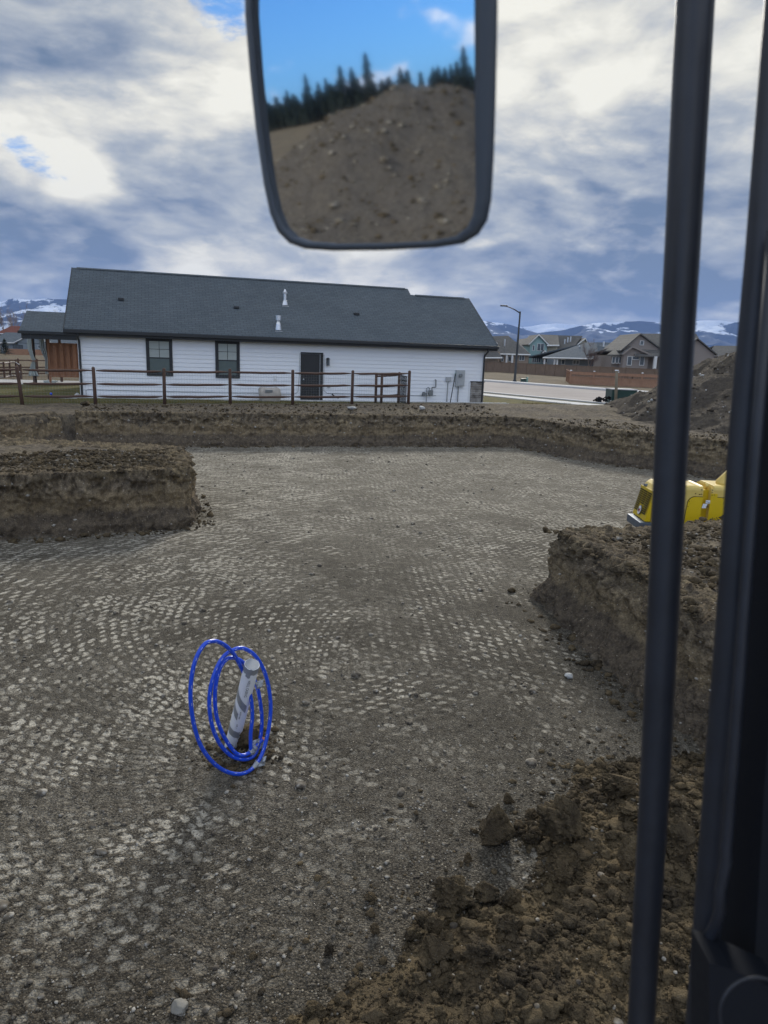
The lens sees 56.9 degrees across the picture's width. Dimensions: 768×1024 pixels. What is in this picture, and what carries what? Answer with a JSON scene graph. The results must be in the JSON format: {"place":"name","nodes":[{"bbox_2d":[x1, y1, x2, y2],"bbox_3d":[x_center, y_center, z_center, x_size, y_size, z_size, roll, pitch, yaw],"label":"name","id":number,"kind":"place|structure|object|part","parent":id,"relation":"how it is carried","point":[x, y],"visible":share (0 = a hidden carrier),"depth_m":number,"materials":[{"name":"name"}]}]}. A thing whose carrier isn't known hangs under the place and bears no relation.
{"place":"outdoors","nodes":[
{"label":"outdoors","id":0,"kind":"place"},
{"bbox_2d":[0,332,76,352],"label":"blue grey house","id":1,"kind":"structure","parent":0,"point":[14,340],"depth_m":185.77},
{"bbox_2d":[13,345,22,348],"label":"window","id":2,"kind":"structure","parent":1,"relation":"in","point":[14,346],"depth_m":184.34,"materials":[{"name":"grey glass"}]},
{"bbox_2d":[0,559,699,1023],"bbox_3d":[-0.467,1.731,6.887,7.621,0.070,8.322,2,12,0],"label":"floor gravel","id":3,"kind":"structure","parent":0,"point":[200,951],"depth_m":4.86,"materials":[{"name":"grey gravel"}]},
{"bbox_2d":[0,416,725,723],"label":"bank face stones","id":4,"kind":"object","parent":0,"point":[70,529],"visible":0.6,"depth_m":22.91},
{"bbox_2d":[0,351,727,1023],"bbox_3d":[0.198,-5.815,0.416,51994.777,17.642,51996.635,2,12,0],"label":"ground","id":5,"kind":"structure","parent":0,"point":[440,501],"depth_m":6.63,"materials":[{"name":"grey gravel"}]},
{"bbox_2d":[0,304,3,329],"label":"bare tree","id":6,"kind":"object","parent":5,"relation":"on","point":[1,319],"visible":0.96,"depth_m":258.60,"materials":[{"name":"grey plant"}]},
{"bbox_2d":[0,339,12,354],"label":"evergreen tree","id":7,"kind":"object","parent":5,"relation":"on","point":[4,343],"visible":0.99,"depth_m":146.31,"materials":[{"name":"green plant"}]},
{"bbox_2d":[0,326,19,334],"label":"red roofed house","id":8,"kind":"structure","parent":5,"relation":"on","point":[15,329],"depth_m":231.29,"materials":[{"name":"red"}]},
{"bbox_2d":[0,361,22,378],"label":"split rail fence","id":9,"kind":"object","parent":5,"relation":"on","point":[9,362],"visible":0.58,"depth_m":44.62,"materials":[{"name":"brown wood"}]},
{"bbox_2d":[3,305,20,326],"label":"bare tree","id":10,"kind":"object","parent":5,"relation":"on","point":[10,318],"visible":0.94,"depth_m":256.21,"materials":[{"name":"grey plant"}]},
{"bbox_2d":[0,358,44,374],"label":"split rail fence","id":11,"kind":"object","parent":5,"relation":"on","point":[18,360],"visible":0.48,"depth_m":47.51,"materials":[{"name":"brown wood"}]},
{"bbox_2d":[6,349,42,354],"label":"board fence","id":12,"kind":"object","parent":5,"relation":"on","point":[21,352],"visible":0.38,"depth_m":165.17,"materials":[{"name":"orange wood"}]},
{"bbox_2d":[0,411,66,439],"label":"pit bank","id":13,"kind":"structure","parent":5,"relation":"on","point":[13,430],"depth_m":21.77,"materials":[{"name":"brown soil"}]},
{"bbox_2d":[0,379,79,383],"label":"patio slab","id":14,"kind":"structure","parent":5,"relation":"on","point":[22,381],"depth_m":41.45,"materials":[{"name":"concrete"}]},
{"bbox_2d":[44,380,57,382],"bbox_3d":[-18.637,-7.247,39.605,0.813,0.266,0.370,2,12,0],"label":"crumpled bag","id":15,"kind":"object","parent":14,"relation":"on","point":[47,381],"visible":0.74,"depth_m":39.54,"materials":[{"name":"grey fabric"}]},
{"bbox_2d":[47,339,78,382],"bbox_3d":[-17.533,-8.695,39.495,2.191,3.367,0.150,-2,13,-17],"label":"privacy screen","id":16,"kind":"object","parent":14,"relation":"on","point":[62,355],"visible":0.64,"depth_m":39.41,"materials":[{"name":"brown wood"}]},
{"bbox_2d":[80,401,89,405],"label":"dirt clod","id":17,"kind":"object","parent":5,"relation":"on","point":[85,403],"visible":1,"depth_m":24.88,"materials":[{"name":"brown soil"}]},
{"bbox_2d":[0,434,201,539],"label":"pit bank","id":18,"kind":"structure","parent":5,"relation":"on","point":[159,504],"depth_m":12.36,"materials":[{"name":"brown soil"}]},
{"bbox_2d":[171,998,187,1016],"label":"rock","id":19,"kind":"object","parent":5,"relation":"on","point":[179,1006],"visible":1,"depth_m":3.48,"materials":[{"name":"grey stone"}]},
{"bbox_2d":[0,366,410,404],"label":"split rail fence","id":20,"kind":"object","parent":5,"relation":"on","point":[164,396],"visible":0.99,"depth_m":27.07,"materials":[{"name":"brown wood"}]},
{"bbox_2d":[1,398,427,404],"bbox_3d":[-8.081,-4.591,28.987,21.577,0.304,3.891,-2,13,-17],"label":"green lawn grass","id":21,"kind":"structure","parent":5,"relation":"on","point":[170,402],"depth_m":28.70,"materials":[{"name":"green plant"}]},
{"bbox_2d":[0,397,439,404],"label":"lawn grass","id":22,"kind":"structure","parent":5,"relation":"on","point":[169,401],"depth_m":28.74,"materials":[{"name":"green plant"}]},
{"bbox_2d":[188,639,272,775],"bbox_3d":[-1.151,1.450,5.324,0.169,1.199,0.779,13,17,41],"label":"pipe coil","id":23,"kind":"object","parent":5,"relation":"on","point":[258,744],"visible":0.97,"depth_m":5.36,"materials":[{"name":"blue plastic"}]},
{"bbox_2d":[224,658,263,747],"bbox_3d":[-1.136,1.621,5.696,0.174,1.118,0.603,-7,15,-35],"label":"casing pipe","id":24,"kind":"object","parent":5,"relation":"on","point":[244,693],"visible":0.89,"depth_m":5.51,"materials":[{"name":"white plastic"}]},
{"bbox_2d":[237,726,263,748],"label":"dirt clod","id":25,"kind":"object","parent":5,"relation":"on","point":[243,741],"visible":0.52,"depth_m":5.76,"materials":[{"name":"brown soil"}]},
{"bbox_2d":[244,723,259,729],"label":"dirt clod","id":26,"kind":"object","parent":5,"relation":"on","point":[256,725],"visible":0.38,"depth_m":6.04,"materials":[{"name":"brown soil"}]},
{"bbox_2d":[17,267,498,401],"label":"white house","id":27,"kind":"structure","parent":5,"relation":"on","point":[111,319],"depth_m":32.91,"materials":[{"name":"white wood"}]},
{"bbox_2d":[27,337,37,375],"bbox_3d":[-18.931,-8.457,38.160,0.522,2.233,0.120,-2,13,-17],"label":"curtain","id":28,"kind":"object","parent":27,"relation":"hanging from","point":[29,347],"visible":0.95,"depth_m":38.18,"materials":[{"name":"grey fabric"}]},
{"bbox_2d":[39,339,47,373],"bbox_3d":[-19.077,-8.828,39.743,0.390,2.179,0.096,-2,13,-17],"label":"curtain","id":29,"kind":"object","parent":27,"relation":"hanging from","point":[42,347],"visible":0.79,"depth_m":39.70,"materials":[{"name":"grey fabric"}]},
{"bbox_2d":[145,338,172,375],"bbox_3d":[-9.748,-6.730,30.786,1.096,1.608,0.070,-2,13,-17],"label":"window","id":30,"kind":"structure","parent":27,"relation":"in","point":[159,355],"depth_m":30.78,"materials":[{"name":"glass"}]},
{"bbox_2d":[215,341,239,377],"bbox_3d":[-6.978,-6.805,31.642,1.068,1.633,0.070,-2,13,-17],"label":"window","id":31,"kind":"structure","parent":27,"relation":"in","point":[227,353],"depth_m":31.63,"materials":[{"name":"black glass"}]},
{"bbox_2d":[302,354,321,399],"bbox_3d":[-3.347,-6.265,32.919,0.913,2.094,0.060,-2,13,-17],"label":"door","id":32,"kind":"structure","parent":27,"relation":"in","point":[310,362],"depth_m":32.89,"materials":[{"name":"black paint"}]},
{"bbox_2d":[177,726,345,787],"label":"dirt clods","id":33,"kind":"object","parent":5,"relation":"on","point":[231,767],"visible":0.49,"depth_m":5.69,"materials":[{"name":"brown soil"}]},
{"bbox_2d":[258,387,280,401],"bbox_3d":[-5.128,-5.257,31.820,0.991,0.698,0.784,-2,13,-17],"label":"covered unit","id":34,"kind":"object","parent":5,"relation":"on","point":[269,391],"visible":0.75,"depth_m":31.49,"materials":[{"name":"white plastic"}]},
{"bbox_2d":[65,397,508,403],"bbox_3d":[-4.251,-5.096,32.431,22.094,0.076,0.980,-2,13,-17],"label":"gravel bed","id":35,"kind":"object","parent":5,"relation":"on","point":[295,400],"visible":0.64,"depth_m":32.64,"materials":[{"name":"grey gravel"}]},
{"bbox_2d":[0,446,650,1015],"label":"floor stones","id":36,"kind":"object","parent":5,"relation":"on","point":[4,904],"visible":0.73,"depth_m":6.98,"materials":[{"name":"grey stone"}]},
{"bbox_2d":[324,943,333,955],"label":"dirt clod","id":37,"kind":"object","parent":5,"relation":"on","point":[329,949],"visible":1,"depth_m":3.85,"materials":[{"name":"brown soil"}]},
{"bbox_2d":[6,445,707,757],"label":"bank foot crumbs","id":38,"kind":"object","parent":5,"relation":"on","point":[596,665],"visible":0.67,"depth_m":8.64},
{"bbox_2d":[0,404,725,604],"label":"bank top stones","id":39,"kind":"object","parent":5,"relation":"on","point":[612,539],"visible":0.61,"depth_m":13.69,"materials":[{"name":"stone"}]},
{"bbox_2d":[0,403,728,623],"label":"bank top crumbs","id":40,"kind":"object","parent":5,"relation":"on","point":[705,557],"visible":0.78,"depth_m":12.95,"materials":[{"name":"brown soil"}]},
{"bbox_2d":[363,891,377,900],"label":"dirt clod","id":41,"kind":"object","parent":5,"relation":"on","point":[370,896],"visible":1,"depth_m":4.24,"materials":[{"name":"brown soil"}]},
{"bbox_2d":[369,923,379,934],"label":"dirt clod","id":42,"kind":"object","parent":5,"relation":"on","point":[374,928],"visible":1,"depth_m":4.00,"materials":[{"name":"brown soil"}]},
{"bbox_2d":[374,372,400,402],"bbox_3d":[0.011,-5.447,31.537,1.367,1.579,0.593,10,15,34],"label":"fence return","id":43,"kind":"object","parent":5,"relation":"on","point":[381,389],"visible":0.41,"depth_m":31.39,"materials":[{"name":"brown wood"}]},
{"bbox_2d":[400,375,406,402],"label":"metal gate","id":44,"kind":"structure","parent":43,"relation":"attached to","point":[402,393],"depth_m":30.51,"materials":[{"name":"metal"}]},
{"bbox_2d":[147,711,635,1020],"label":"spilled crumbs","id":45,"kind":"object","parent":5,"relation":"on","point":[184,993],"visible":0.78,"depth_m":4.25,"materials":[{"name":"brown soil"}]},
{"bbox_2d":[75,410,727,478],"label":"pit bank","id":46,"kind":"structure","parent":5,"relation":"on","point":[112,428],"depth_m":24.20,"materials":[{"name":"brown soil"}]},
{"bbox_2d":[430,875,475,913],"bbox_3d":[0.396,2.253,4.216,0.255,0.222,0.227,-2,13,-17],"label":"dirt clod","id":47,"kind":"object","parent":5,"relation":"on","point":[453,893],"visible":1,"depth_m":4.15,"materials":[{"name":"brown soil"}]},
{"bbox_2d":[463,852,471,863],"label":"dirt clod","id":48,"kind":"object","parent":5,"relation":"on","point":[467,858],"visible":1,"depth_m":4.59,"materials":[{"name":"brown soil"}]},
{"bbox_2d":[473,881,499,902],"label":"dirt clod","id":49,"kind":"object","parent":5,"relation":"on","point":[485,892],"visible":1,"depth_m":4.26,"materials":[{"name":"brown soil"}]},
{"bbox_2d":[286,750,704,1023],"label":"loose clods","id":50,"kind":"object","parent":5,"relation":"on","point":[550,1008],"visible":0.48,"depth_m":3.90,"materials":[{"name":"brown soil"}]},
{"bbox_2d":[478,803,514,845],"bbox_3d":[0.759,2.102,4.784,0.243,0.331,0.195,2,12,0],"label":"dirt clod","id":51,"kind":"object","parent":5,"relation":"on","point":[496,827],"visible":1,"depth_m":4.72,"materials":[{"name":"brown soil"}]},
{"bbox_2d":[296,753,703,1023],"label":"loose crumbs","id":52,"kind":"object","parent":5,"relation":"on","point":[591,975],"visible":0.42,"depth_m":3.73,"materials":[{"name":"brown soil"}]},
{"bbox_2d":[299,753,703,1023],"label":"spoil heap","id":53,"kind":"object","parent":5,"relation":"on","point":[590,1016],"visible":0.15,"depth_m":3.69,"materials":[{"name":"brown soil"}]},
{"bbox_2d":[304,1000,327,1021],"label":"dirt clod","id":54,"kind":"object","parent":53,"relation":"on","point":[314,1007],"visible":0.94,"depth_m":3.46,"materials":[{"name":"brown soil"}]},
{"bbox_2d":[359,1006,388,1023],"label":"dirt clod","id":55,"kind":"object","parent":53,"relation":"on","point":[377,1014],"visible":0.99,"depth_m":3.44,"materials":[{"name":"brown soil"}]},
{"bbox_2d":[423,912,444,934],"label":"dirt clod","id":56,"kind":"object","parent":53,"relation":"on","point":[434,923],"visible":0.97,"depth_m":3.94,"materials":[{"name":"brown soil"}]},
{"bbox_2d":[425,929,454,964],"bbox_3d":[0.301,2.337,3.820,0.154,0.170,0.127,2,12,0],"label":"dirt clod","id":57,"kind":"object","parent":53,"relation":"on","point":[441,947],"visible":0.99,"depth_m":3.79,"materials":[{"name":"brown soil"}]},
{"bbox_2d":[459,933,494,963],"bbox_3d":[0.506,2.325,3.760,0.176,0.104,0.150,11,15,34],"label":"dirt clod","id":58,"kind":"object","parent":53,"relation":"on","point":[477,950],"visible":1,"depth_m":3.72,"materials":[{"name":"brown soil"}]},
{"bbox_2d":[495,913,520,934],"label":"dirt clod","id":59,"kind":"object","parent":53,"relation":"on","point":[506,923],"visible":0.94,"depth_m":3.89,"materials":[{"name":"brown soil"}]},
{"bbox_2d":[501,887,521,907],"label":"dirt clod","id":60,"kind":"object","parent":53,"relation":"on","point":[511,896],"visible":0.98,"depth_m":4.18,"materials":[{"name":"brown soil"}]},
{"bbox_2d":[330,753,696,1023],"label":"heap pebbles","id":61,"kind":"object","parent":53,"relation":"on","point":[454,925],"visible":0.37,"depth_m":3.81,"materials":[{"name":"stone"}]},
{"bbox_2d":[521,833,541,844],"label":"dirt clod","id":62,"kind":"object","parent":53,"relation":"on","point":[528,838],"visible":1,"depth_m":4.77,"materials":[{"name":"brown soil"}]},
{"bbox_2d":[536,794,585,842],"bbox_3d":[1.185,2.055,4.719,0.285,0.322,0.248,-6,15,-32],"label":"dirt clod","id":63,"kind":"object","parent":53,"relation":"on","point":[560,819],"visible":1,"depth_m":4.67,"materials":[{"name":"brown soil"}]},
{"bbox_2d":[548,858,573,885],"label":"dirt clod","id":64,"kind":"object","parent":53,"relation":"on","point":[562,871],"visible":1,"depth_m":4.38,"materials":[{"name":"brown soil"}]},
{"bbox_2d":[562,900,583,914],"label":"dirt clod","id":65,"kind":"object","parent":53,"relation":"on","point":[572,907],"visible":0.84,"depth_m":4.07,"materials":[{"name":"brown soil"}]},
{"bbox_2d":[601,773,635,798],"bbox_3d":[1.722,1.990,5.182,0.264,0.162,0.200,2,12,0],"label":"dirt clod","id":66,"kind":"object","parent":53,"relation":"on","point":[615,786],"visible":0.99,"depth_m":5.12,"materials":[{"name":"brown soil"}]},
{"bbox_2d":[616,834,636,870],"bbox_3d":[1.487,2.064,4.302,0.142,0.234,0.083,2,12,0],"label":"dirt clod","id":67,"kind":"object","parent":53,"relation":"on","point":[626,854],"visible":0.85,"depth_m":4.28,"materials":[{"name":"brown soil"}]},
{"bbox_2d":[616,801,637,821],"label":"dirt clod","id":68,"kind":"object","parent":53,"relation":"on","point":[627,810],"visible":0.87,"depth_m":4.76,"materials":[{"name":"brown soil"}]},
{"bbox_2d":[666,814,697,861],"bbox_3d":[1.813,2.035,4.368,0.212,0.294,0.164,7,13,21],"label":"dirt clod","id":69,"kind":"object","parent":53,"relation":"on","point":[682,839],"visible":0.91,"depth_m":4.32,"materials":[{"name":"brown soil"}]},
{"bbox_2d":[245,0,767,1023],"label":"excavator cab","id":70,"kind":"object","parent":5,"relation":"on","point":[375,124],"visible":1,"depth_m":0.66,"materials":[{"name":"black paint"}]},
{"bbox_3d":[0.710,0.088,0.345,0.674,1.359,1.110,2,13,0],"label":"door panel","id":71,"kind":"part","parent":70,"relation":"part of","materials":[{"name":"black plastic"}]},
{"bbox_2d":[485,336,530,362],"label":"tan house","id":72,"kind":"structure","parent":5,"relation":"on","point":[505,352],"depth_m":124.97,"materials":[{"name":"grey"}]},
{"bbox_2d":[503,792,514,803],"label":"dirt clod","id":73,"kind":"object","parent":5,"relation":"on","point":[507,799],"visible":1,"depth_m":5.21,"materials":[{"name":"brown soil"}]},
{"bbox_2d":[500,305,520,380],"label":"street lamp","id":74,"kind":"object","parent":5,"relation":"on","point":[516,359],"visible":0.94,"depth_m":66.96,"materials":[{"name":"black metal"}]},
{"bbox_2d":[484,380,605,390],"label":"kerb","id":75,"kind":"structure","parent":5,"relation":"on","point":[546,385],"depth_m":60.61,"materials":[{"name":"grey concrete"}]},
{"bbox_2d":[484,391,607,403],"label":"kerb","id":76,"kind":"structure","parent":5,"relation":"on","point":[546,397],"depth_m":41.66,"materials":[{"name":"grey concrete"}]},
{"bbox_2d":[522,401,569,404],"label":"weed tufts","id":77,"kind":"object","parent":5,"relation":"on","point":[545,403],"visible":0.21,"depth_m":33.22,"materials":[{"name":"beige plant"}]},
{"bbox_2d":[564,673,572,678],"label":"rock","id":78,"kind":"object","parent":5,"relation":"on","point":[568,675],"visible":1,"depth_m":7.31,"materials":[{"name":"white stone"}]},
{"bbox_2d":[566,369,571,382],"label":"board fence","id":79,"kind":"object","parent":5,"relation":"on","point":[568,375],"visible":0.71,"depth_m":74.11,"materials":[{"name":"orange wood"}]},
{"bbox_2d":[485,361,657,381],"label":"board fence","id":80,"kind":"object","parent":5,"relation":"on","point":[540,369],"visible":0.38,"depth_m":102.03,"materials":[{"name":"brown wood"}]},
{"bbox_2d":[580,336,604,365],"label":"bare tree","id":81,"kind":"object","parent":5,"relation":"on","point":[590,355],"visible":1,"depth_m":105.01,"materials":[{"name":"brown plant"}]},
{"bbox_2d":[593,396,610,401],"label":"black hoses","id":82,"kind":"object","parent":5,"relation":"on","point":[599,399],"visible":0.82,"depth_m":38.71,"materials":[{"name":"rubber"}]},
{"bbox_2d":[569,370,657,387],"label":"board fence","id":83,"kind":"object","parent":5,"relation":"on","point":[623,381],"visible":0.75,"depth_m":67.88,"materials":[{"name":"orange wood"}]},
{"bbox_2d":[614,370,618,399],"bbox_3d":[12.512,-6.632,38.249,0.331,2.028,0.209,2,12,0],"label":"timber post","id":84,"kind":"object","parent":5,"relation":"on","point":[616,385],"visible":0.83,"depth_m":38.13,"materials":[{"name":"brown wood"}]},
{"bbox_2d":[605,388,637,402],"bbox_3d":[13.095,-6.391,39.236,1.412,0.856,1.260,2,12,0],"label":"transformer box","id":85,"kind":"object","parent":5,"relation":"on","point":[622,392],"visible":0.53,"depth_m":38.63,"materials":[{"name":"green paint"}]},
{"bbox_2d":[528,519,721,752],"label":"pit bank","id":86,"kind":"structure","parent":5,"relation":"on","point":[594,626],"depth_m":7.73,"materials":[{"name":"brown soil"}]},
{"bbox_2d":[605,352,735,433],"bbox_3d":[18.300,-5.582,29.149,20.470,4.691,20.470,2,12,0],"label":"dirt mound","id":87,"kind":"object","parent":5,"relation":"on","point":[720,382],"visible":0.49,"depth_m":27.29,"materials":[{"name":"soil"}]},
{"bbox_2d":[604,352,733,429],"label":"mound clods","id":88,"kind":"object","parent":87,"relation":"on","point":[691,413],"visible":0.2,"depth_m":27.63,"materials":[{"name":"soil"}]},
{"bbox_2d":[610,354,730,412],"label":"mound stones","id":89,"kind":"object","parent":5,"relation":"on","point":[693,376],"visible":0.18,"depth_m":28.81,"materials":[{"name":"grey stone"}]},
{"bbox_2d":[627,471,725,526],"bbox_3d":[5.381,-0.017,12.306,2.052,1.554,0.740,2,13,1],"label":"trench roller","id":90,"kind":"object","parent":5,"relation":"on","point":[705,498],"visible":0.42,"depth_m":11.99,"materials":[{"name":"yellow paint"}]},
{"bbox_2d":[0,298,737,346],"bbox_3d":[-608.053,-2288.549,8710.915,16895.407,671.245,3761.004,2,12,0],"label":"mountains","id":91,"kind":"structure","parent":0,"point":[710,333],"depth_m":8486.08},
{"bbox_2d":[0,0,763,326],"label":"sky","id":92,"kind":"structure","parent":0,"point":[128,137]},
{"bbox_2d":[483,393,600,404],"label":"sidewalk","id":93,"kind":"structure","parent":0,"point":[527,398],"depth_m":39.35,"materials":[{"name":"grey concrete"}]},
{"bbox_2d":[484,382,605,401],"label":"road","id":94,"kind":"structure","parent":0,"point":[565,393],"depth_m":50.93,"materials":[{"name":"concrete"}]},
{"bbox_2d":[520,323,581,332],"bbox_3d":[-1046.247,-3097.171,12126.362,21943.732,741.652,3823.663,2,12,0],"label":"mountains","id":95,"kind":"structure","parent":0,"point":[541,328],"depth_m":11983.83,"materials":[{"name":"white snow"}]},
{"bbox_2d":[521,334,587,363],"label":"seafoam house","id":96,"kind":"structure","parent":0,"point":[536,344],"depth_m":132.49,"materials":[{"name":"teal"}]},
{"bbox_2d":[532,358,540,362],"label":"window","id":97,"kind":"structure","parent":96,"relation":"in","point":[535,360],"depth_m":131.79,"materials":[{"name":"grey glass"}]},
{"bbox_2d":[537,343,543,350],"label":"window","id":98,"kind":"structure","parent":96,"relation":"in","point":[540,346],"depth_m":131.26,"materials":[{"name":"white glass"}]},
{"bbox_2d":[484,379,647,391],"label":"sidewalk","id":99,"kind":"structure","parent":0,"point":[553,384],"depth_m":62.09,"materials":[{"name":"grey concrete"}]},
{"bbox_2d":[529,341,610,365],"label":"porch house","id":100,"kind":"structure","parent":0,"point":[572,355],"depth_m":119.23,"materials":[{"name":"grey"}]},
{"bbox_2d":[587,333,717,368],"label":"taupe house","id":101,"kind":"structure","parent":0,"point":[639,350],"depth_m":100.90,"materials":[{"name":"grey"}]},
{"bbox_2d":[627,356,631,365],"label":"window","id":102,"kind":"structure","parent":101,"relation":"in","point":[629,358],"depth_m":100.25,"materials":[{"name":"white glass"}]},
{"bbox_2d":[639,357,644,365],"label":"window","id":103,"kind":"structure","parent":101,"relation":"in","point":[642,359],"depth_m":100.27,"materials":[{"name":"grey glass"}]},
{"bbox_2d":[710,346,735,357],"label":"brown roofed house","id":104,"kind":"structure","parent":0,"point":[720,350],"depth_m":134.24,"materials":[{"name":"grey"}]}
]}

